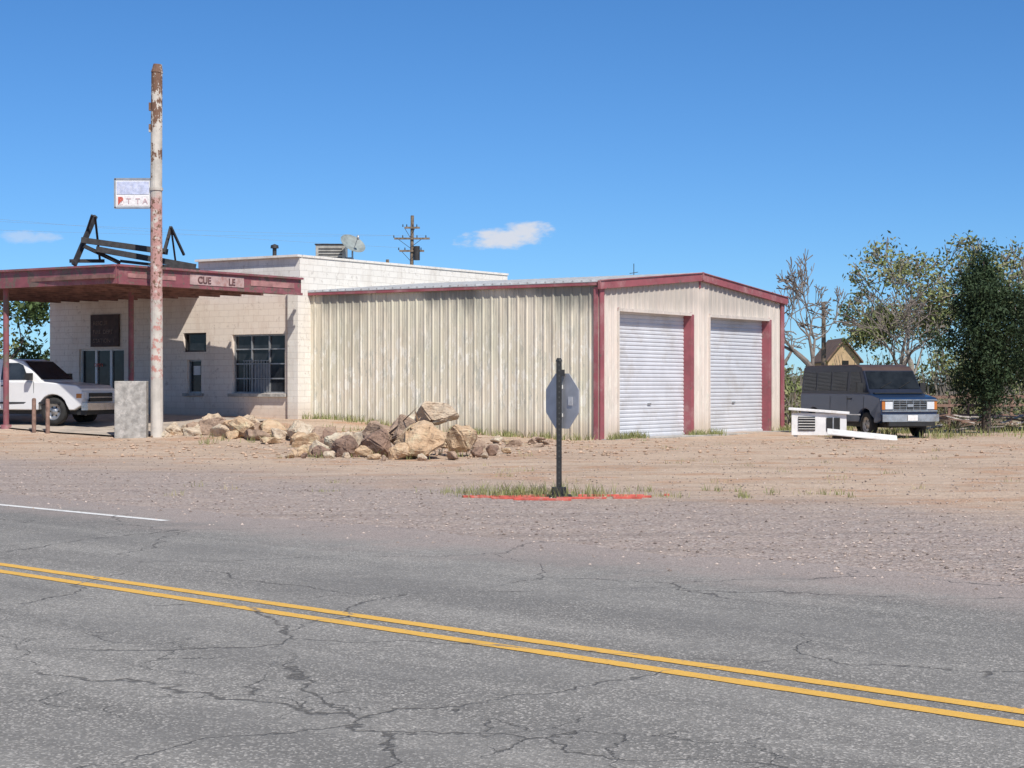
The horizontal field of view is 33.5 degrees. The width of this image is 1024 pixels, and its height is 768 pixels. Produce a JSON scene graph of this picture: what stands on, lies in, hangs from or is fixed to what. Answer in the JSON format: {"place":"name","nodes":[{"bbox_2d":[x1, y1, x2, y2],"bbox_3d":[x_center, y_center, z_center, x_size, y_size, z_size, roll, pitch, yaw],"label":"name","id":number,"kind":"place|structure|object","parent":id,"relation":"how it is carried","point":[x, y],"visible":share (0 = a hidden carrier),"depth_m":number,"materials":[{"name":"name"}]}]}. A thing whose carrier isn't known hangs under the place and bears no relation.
{"place":"outdoors","nodes":[
{"label":"outdoors","id":0,"kind":"place"},
{"bbox_2d":[0,414,265,434],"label":"forecourt pavement","id":1,"kind":"structure","parent":0,"point":[101,424],"depth_m":51.26,"materials":[{"name":"concrete"}]},
{"bbox_2d":[0,359,113,424],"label":"white pickup truck","id":2,"kind":"object","parent":1,"relation":"on","point":[42,381],"visible":0.84,"depth_m":50.33,"materials":[{"name":"paint"}]},
{"bbox_2d":[244,360,269,392],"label":"window bars and curtain","id":3,"kind":"object","parent":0,"point":[261,371],"visible":1,"depth_m":54.82,"materials":[{"name":"grey fabric"}]},
{"bbox_2d":[0,494,1023,767],"bbox_3d":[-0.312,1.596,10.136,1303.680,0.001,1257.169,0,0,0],"label":"road","id":4,"kind":"structure","parent":0,"point":[90,676],"depth_m":10.07,"materials":[{"name":"grey asphalt"}]},
{"bbox_2d":[0,504,167,520],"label":"white edge line","id":5,"kind":"object","parent":4,"relation":"on","point":[85,512],"visible":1,"depth_m":21.06,"materials":[{"name":"paint"}]},
{"bbox_2d":[0,563,1023,726],"bbox_3d":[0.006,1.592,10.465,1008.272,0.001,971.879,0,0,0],"label":"yellow centre line","id":6,"kind":"object","parent":4,"relation":"on","point":[808,691],"visible":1,"depth_m":10.04,"materials":[{"name":"paint"}]},
{"bbox_2d":[0,385,1023,592],"bbox_3d":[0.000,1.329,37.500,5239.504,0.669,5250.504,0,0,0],"label":"ground","id":7,"kind":"structure","parent":0,"point":[955,551],"depth_m":25.78,"materials":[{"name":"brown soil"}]},
{"bbox_2d":[0,306,29,358],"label":"elm tree","id":8,"kind":"object","parent":7,"relation":"on","point":[13,343],"visible":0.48,"depth_m":84.73,"materials":[{"name":"green plant"}]},
{"bbox_2d":[0,301,49,360],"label":"elm tree","id":9,"kind":"object","parent":7,"relation":"on","point":[35,312],"visible":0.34,"depth_m":85.13,"materials":[{"name":"green plant"}]},
{"bbox_2d":[32,398,35,432],"bbox_3d":[-13.750,0.952,48.900,0.120,1.100,0.120,0,0,0],"label":"bollard","id":10,"kind":"object","parent":7,"relation":"on","point":[33,415],"visible":0.94,"depth_m":48.85,"materials":[{"name":"red wood"}]},
{"bbox_2d":[46,399,49,433],"bbox_3d":[-13.300,0.966,48.700,0.120,1.100,0.120,0,0,0],"label":"bollard","id":11,"kind":"object","parent":7,"relation":"on","point":[47,416],"visible":0.93,"depth_m":48.65,"materials":[{"name":"red wood"}]},
{"bbox_2d":[114,64,162,438],"bbox_3d":[-10.405,-3.576,47.385,1.360,10.691,0.410,0,0,0],"label":"sign pole","id":12,"kind":"object","parent":7,"relation":"on","point":[130,409],"visible":0.99,"depth_m":47.25,"materials":[{"name":"metal"}]},
{"bbox_2d":[0,214,303,428],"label":"station canopy","id":13,"kind":"object","parent":7,"relation":"on","point":[108,282],"visible":0.97,"depth_m":49.56,"materials":[{"name":"metal"}]},
{"bbox_2d":[50,294,287,418],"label":"facade wall","id":14,"kind":"structure","parent":7,"relation":"on","point":[221,321],"depth_m":56.31,"materials":[{"name":"white brick"}]},
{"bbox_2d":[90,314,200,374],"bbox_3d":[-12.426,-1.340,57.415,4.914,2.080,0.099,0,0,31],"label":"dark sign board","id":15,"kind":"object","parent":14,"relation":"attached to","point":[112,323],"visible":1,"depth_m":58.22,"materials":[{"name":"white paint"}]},
{"bbox_2d":[93,339,109,342],"bbox_3d":[-14.008,-1.488,58.313,1.001,0.140,0.008,0,0,32],"label":"board text","id":16,"kind":"object","parent":15,"relation":"attached to","point":[101,340],"visible":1,"depth_m":58.36},
{"bbox_2d":[93,330,111,333],"bbox_3d":[-14.031,-1.788,58.328,0.930,0.136,0.008,0,0,32],"label":"board text","id":17,"kind":"object","parent":15,"relation":"attached to","point":[96,331],"visible":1,"depth_m":58.31},
{"bbox_2d":[81,333,284,392],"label":"windows and door","id":18,"kind":"structure","parent":14,"relation":"attached to","point":[248,348],"depth_m":55.39,"materials":[{"name":"glass"}]},
{"bbox_2d":[182,393,286,396],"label":"window sills","id":19,"kind":"structure","parent":14,"relation":"attached to","point":[240,395],"depth_m":54.82,"materials":[{"name":"grey concrete"}]},
{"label":"roofs","id":20,"kind":"object","parent":14,"relation":"on","visible":0},
{"bbox_2d":[271,244,278,255],"bbox_3d":[-8.100,-4.305,58.000,0.280,0.950,0.280,0,0,0],"label":"vent pipe","id":21,"kind":"object","parent":20,"relation":"on","point":[274,247],"visible":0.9,"depth_m":57.93,"materials":[{"name":"metal"}]},
{"bbox_2d":[315,244,353,258],"bbox_3d":[-6.045,-4.285,58.000,1.270,0.930,0.960,0,0,0],"label":"evaporative cooler","id":22,"kind":"object","parent":20,"relation":"on","point":[333,250],"visible":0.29,"depth_m":57.55,"materials":[{"name":"metal"}]},
{"bbox_2d":[341,234,364,258],"bbox_3d":[-5.327,-4.433,56.972,0.801,1.206,0.750,0,0,0],"label":"satellite dish","id":23,"kind":"object","parent":20,"relation":"on","point":[352,243],"visible":0.97,"depth_m":57.09,"materials":[{"name":"metal"}]},
{"bbox_2d":[162,413,356,447],"bbox_3d":[-6.330,1.386,46.819,4.354,1.016,12.014,0,0,-43],"label":"rock row","id":24,"kind":"object","parent":7,"relation":"on","point":[298,433],"visible":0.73,"depth_m":46.88,"materials":[{"name":"beige stone"}]},
{"bbox_2d":[288,295,300,418],"bbox_3d":[-6.896,-0.600,53.840,0.420,4.900,0.160,0,0,32],"label":"corner pilaster","id":25,"kind":"object","parent":7,"relation":"on","point":[294,356],"visible":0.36,"depth_m":53.75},
{"bbox_2d":[198,422,470,459],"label":"weeds among rocks","id":26,"kind":"object","parent":7,"relation":"on","point":[208,441],"visible":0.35,"depth_m":45.24,"materials":[{"name":"green plant"}]},
{"bbox_2d":[324,431,355,450],"bbox_3d":[-3.876,1.317,38.427,0.728,0.511,0.706,0,0,-42],"label":"boulder","id":27,"kind":"object","parent":7,"relation":"on","point":[330,440],"visible":0.45,"depth_m":38.23,"materials":[{"name":"beige stone"}]},
{"bbox_2d":[331,435,358,456],"bbox_3d":[-3.668,1.392,37.260,0.742,0.554,0.458,0,0,36],"label":"boulder","id":28,"kind":"object","parent":7,"relation":"on","point":[343,444],"visible":0.81,"depth_m":37.09,"materials":[{"name":"red stone"}]},
{"bbox_2d":[195,254,508,418],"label":"tall block and parapet","id":29,"kind":"structure","parent":7,"relation":"on","point":[318,272],"depth_m":55.19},
{"bbox_2d":[360,429,391,457],"bbox_3d":[-2.959,1.332,37.207,0.743,0.738,0.867,0,0,0],"label":"boulder","id":30,"kind":"object","parent":7,"relation":"on","point":[376,442],"visible":0.62,"depth_m":36.90,"materials":[{"name":"red stone"}]},
{"bbox_2d":[362,421,392,441],"bbox_3d":[-2.994,1.143,38.226,0.762,0.648,0.527,0,0,16],"label":"boulder","id":31,"kind":"object","parent":7,"relation":"on","point":[372,427],"visible":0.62,"depth_m":38.07,"materials":[{"name":"brown stone"}]},
{"bbox_2d":[285,413,511,460],"bbox_3d":[-2.480,1.123,37.314,4.957,1.252,3.790,0,0,0],"label":"rock pile","id":32,"kind":"object","parent":7,"relation":"on","point":[314,447],"visible":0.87,"depth_m":37.29,"materials":[{"name":"beige stone"}]},
{"bbox_2d":[389,412,411,443],"bbox_3d":[-2.522,0.951,37.919,0.727,0.976,1.876,0,0,-16],"label":"boulder","id":33,"kind":"object","parent":32,"relation":"on","point":[393,427],"visible":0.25,"depth_m":38.11,"materials":[{"name":"beige stone"}]},
{"bbox_2d":[414,401,459,425],"bbox_3d":[-1.678,0.670,38.164,1.027,0.586,0.740,0,0,-18],"label":"boulder","id":34,"kind":"object","parent":32,"relation":"on","point":[436,413],"visible":0.85,"depth_m":37.84,"materials":[{"name":"beige stone"}]},
{"bbox_2d":[445,424,477,451],"bbox_3d":[-1.151,1.231,37.930,0.774,0.680,0.711,0,0,0],"label":"boulder","id":35,"kind":"object","parent":32,"relation":"on","point":[459,438],"visible":0.95,"depth_m":37.72,"materials":[{"name":"beige stone"}]},
{"bbox_2d":[388,442,409,459],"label":"boulder","id":36,"kind":"object","parent":7,"relation":"on","point":[397,451],"visible":0.97,"depth_m":36.05,"materials":[{"name":"beige stone"}]},
{"bbox_2d":[393,215,429,264],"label":"utility pole","id":37,"kind":"object","parent":7,"relation":"on","point":[414,251],"visible":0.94,"depth_m":109.84,"materials":[{"name":"brown wood"}]},
{"bbox_2d":[0,219,418,247],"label":"power lines","id":38,"kind":"object","parent":37,"relation":"attached to","point":[197,230],"visible":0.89,"depth_m":107.52,"materials":[{"name":"metal"}]},
{"bbox_2d":[393,408,446,458],"bbox_3d":[-1.924,1.109,36.913,1.293,1.178,1.124,0,0,-36],"label":"boulder","id":39,"kind":"object","parent":7,"relation":"on","point":[426,438],"visible":0.85,"depth_m":36.44,"materials":[{"name":"beige stone"}]},
{"bbox_2d":[311,285,598,439],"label":"side wall","id":40,"kind":"structure","parent":7,"relation":"on","point":[483,359],"depth_m":51.15,"materials":[{"name":"beige metal"}]},
{"bbox_2d":[308,272,782,296],"bbox_3d":[1.316,-3.204,56.168,11.044,0.592,12.478,0,0,35],"label":"roof sheet","id":41,"kind":"object","parent":40,"relation":"on","point":[501,282],"visible":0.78,"depth_m":52.41,"materials":[{"name":"metal"}]},
{"bbox_2d":[441,436,549,449],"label":"scattered rocks","id":42,"kind":"object","parent":7,"relation":"on","point":[509,442],"visible":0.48,"depth_m":44.05,"materials":[{"name":"beige stone"}]},
{"bbox_2d":[2,428,1018,464],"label":"dirt clods","id":43,"kind":"object","parent":7,"relation":"on","point":[132,446],"visible":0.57,"depth_m":41.28,"materials":[{"name":"brown soil"}]},
{"bbox_2d":[447,480,616,497],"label":"grass","id":44,"kind":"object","parent":7,"relation":"on","point":[516,492],"visible":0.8,"depth_m":24.14,"materials":[{"name":"green plant"}]},
{"bbox_2d":[302,412,791,440],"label":"weeds along garage","id":45,"kind":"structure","parent":7,"relation":"on","point":[614,437],"depth_m":50.20,"materials":[{"name":"green plant"}]},
{"bbox_2d":[308,272,788,439],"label":"maroon trim","id":46,"kind":"structure","parent":7,"relation":"on","point":[688,377],"depth_m":52.85,"materials":[{"name":"paint"}]},
{"bbox_2d":[546,358,578,497],"bbox_3d":[0.713,0.629,24.122,0.454,1.995,0.642,0,0,0],"label":"stop sign","id":47,"kind":"object","parent":7,"relation":"on","point":[562,400],"visible":0.94,"depth_m":24.03,"materials":[{"name":"grey metal"}]},
{"bbox_2d":[462,494,668,500],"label":"red plastic strips","id":48,"kind":"object","parent":7,"relation":"on","point":[543,498],"visible":0.87,"depth_m":23.72,"materials":[{"name":"paint"}]},
{"bbox_2d":[166,437,1019,497],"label":"dry weeds","id":49,"kind":"object","parent":7,"relation":"on","point":[623,494],"visible":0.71,"depth_m":25.24,"materials":[{"name":"green plant"}]},
{"bbox_2d":[604,281,779,438],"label":"gable wall","id":50,"kind":"structure","parent":7,"relation":"on","point":[703,302],"depth_m":53.18,"materials":[{"name":"beige metal"}]},
{"bbox_2d":[618,308,769,434],"bbox_3d":[5.768,-0.302,53.319,0.295,3.805,9.660,0,0,35],"label":"cream door trim","id":51,"kind":"structure","parent":50,"relation":"attached to","point":[687,314],"depth_m":52.29,"materials":[{"name":"metal"}]},
{"bbox_2d":[620,312,683,436],"bbox_3d":[4.137,-0.295,51.246,0.060,3.801,4.230,0,0,35],"label":"roller door","id":52,"kind":"structure","parent":51,"relation":"attached to","point":[651,374],"depth_m":51.41,"materials":[{"name":"metal"}]},
{"bbox_2d":[711,318,762,431],"bbox_3d":[7.250,-0.295,55.621,0.060,3.801,4.090,0,0,35],"label":"roller door","id":53,"kind":"structure","parent":51,"relation":"attached to","point":[736,373],"depth_m":55.81,"materials":[{"name":"metal"}]},
{"bbox_2d":[602,430,791,439],"bbox_3d":[6.057,1.620,53.151,0.800,0.090,11.600,0,0,35],"label":"door sill slab","id":54,"kind":"structure","parent":7,"relation":"on","point":[676,436],"depth_m":52.01,"materials":[{"name":"concrete"}]},
{"bbox_2d":[637,483,855,498],"bbox_3d":[3.317,1.540,24.634,3.380,0.155,1.486,0,0,38],"label":"weeds beyond sign","id":55,"kind":"object","parent":7,"relation":"on","point":[718,489],"visible":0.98,"depth_m":24.46,"materials":[{"name":"green plant"}]},
{"bbox_2d":[773,253,830,365],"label":"bare tree","id":56,"kind":"object","parent":7,"relation":"on","point":[791,339],"visible":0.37,"depth_m":85.38,"materials":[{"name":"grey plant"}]},
{"bbox_2d":[776,249,856,365],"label":"bare tree","id":57,"kind":"object","parent":7,"relation":"on","point":[802,358],"visible":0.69,"depth_m":78.54,"materials":[{"name":"grey plant"}]},
{"bbox_2d":[788,407,849,436],"bbox_3d":[9.246,1.164,51.180,1.798,0.907,0.780,0,0,11],"label":"discarded appliance","id":58,"kind":"object","parent":7,"relation":"on","point":[811,423],"visible":0.81,"depth_m":50.90,"materials":[{"name":"white paint"}]},
{"bbox_2d":[821,303,825,364],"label":"utility pole","id":59,"kind":"object","parent":7,"relation":"on","point":[823,349],"visible":0.31,"depth_m":95.90,"materials":[{"name":"brown wood"}]},
{"bbox_2d":[815,338,863,365],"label":"tan house","id":60,"kind":"structure","parent":7,"relation":"on","point":[832,350],"depth_m":146.50,"materials":[{"name":"paint"}]},
{"bbox_2d":[827,428,896,439],"bbox_3d":[10.150,1.480,49.300,1.989,0.363,0.593,0,0,10],"label":"discarded white panel","id":61,"kind":"object","parent":7,"relation":"on","point":[845,434],"visible":0.89,"depth_m":49.25,"materials":[{"name":"paint"}]},
{"bbox_2d":[801,365,938,435],"bbox_3d":[11.098,0.503,53.091,2.342,2.193,5.421,0,0,-17],"label":"blue van","id":62,"kind":"object","parent":7,"relation":"on","point":[871,398],"visible":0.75,"depth_m":51.67,"materials":[{"name":"blue paint"}]},
{"bbox_2d":[784,362,962,389],"bbox_3d":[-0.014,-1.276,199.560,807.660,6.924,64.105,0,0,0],"label":"horizon treeline","id":63,"kind":"object","parent":7,"relation":"on","point":[798,377],"visible":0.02,"depth_m":205.09,"materials":[{"name":"green plant"}]},
{"bbox_2d":[829,243,954,374],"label":"cottonwood tree","id":64,"kind":"object","parent":7,"relation":"on","point":[918,272],"visible":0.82,"depth_m":91.36,"materials":[{"name":"green plant"}]},
{"bbox_2d":[842,277,947,365],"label":"bare tree","id":65,"kind":"object","parent":7,"relation":"on","point":[914,302],"visible":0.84,"depth_m":84.91,"materials":[{"name":"brown plant"}]},
{"bbox_2d":[830,290,960,372],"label":"cottonwood tree","id":66,"kind":"object","parent":7,"relation":"on","point":[862,338],"visible":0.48,"depth_m":102.55,"materials":[{"name":"green plant"}]},
{"bbox_2d":[784,351,1022,412],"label":"background brush","id":67,"kind":"object","parent":7,"relation":"on","point":[930,381],"visible":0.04,"depth_m":96.33,"materials":[{"name":"green plant"}]},
{"bbox_2d":[784,338,1023,418],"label":"green shrubs","id":68,"kind":"object","parent":7,"relation":"on","point":[789,387],"visible":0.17,"depth_m":81.72,"materials":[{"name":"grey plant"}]},
{"bbox_2d":[784,386,1023,427],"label":"weedy shrubs","id":69,"kind":"object","parent":7,"relation":"on","point":[795,404],"visible":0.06,"depth_m":63.09,"materials":[{"name":"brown plant"}]},
{"bbox_2d":[784,421,1023,438],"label":"lot weeds","id":70,"kind":"object","parent":7,"relation":"on","point":[888,431],"visible":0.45,"depth_m":54.62,"materials":[{"name":"green plant"}]},
{"bbox_2d":[858,230,1019,364],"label":"cottonwood tree","id":71,"kind":"object","parent":7,"relation":"on","point":[937,319],"visible":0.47,"depth_m":91.30,"materials":[{"name":"green plant"}]},
{"bbox_2d":[900,412,1023,430],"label":"scrap lumber pile","id":72,"kind":"object","parent":7,"relation":"on","point":[971,421],"visible":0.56,"depth_m":58.53,"materials":[{"name":"red wood"}]},
{"bbox_2d":[909,230,1023,395],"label":"cottonwood tree","id":73,"kind":"object","parent":7,"relation":"on","point":[943,292],"visible":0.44,"depth_m":91.40,"materials":[{"name":"green plant"}]},
{"bbox_2d":[912,237,1023,432],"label":"juniper tree","id":74,"kind":"object","parent":7,"relation":"on","point":[985,315],"visible":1,"depth_m":54.20,"materials":[{"name":"green plant"}]},
{"bbox_2d":[926,394,1023,427],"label":"wooden fence","id":75,"kind":"object","parent":7,"relation":"on","point":[949,405],"visible":0.21,"depth_m":61.06,"materials":[{"name":"brown wood"}]},
{"bbox_2d":[1002,283,1023,409],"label":"juniper tree","id":76,"kind":"object","parent":7,"relation":"on","point":[1021,348],"visible":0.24,"depth_m":57.47,"materials":[{"name":"green plant"}]},
{"bbox_2d":[0,0,1023,383],"label":"sky","id":77,"kind":"structure","parent":0,"point":[732,140],"materials":[{"name":"blue"}]}
]}

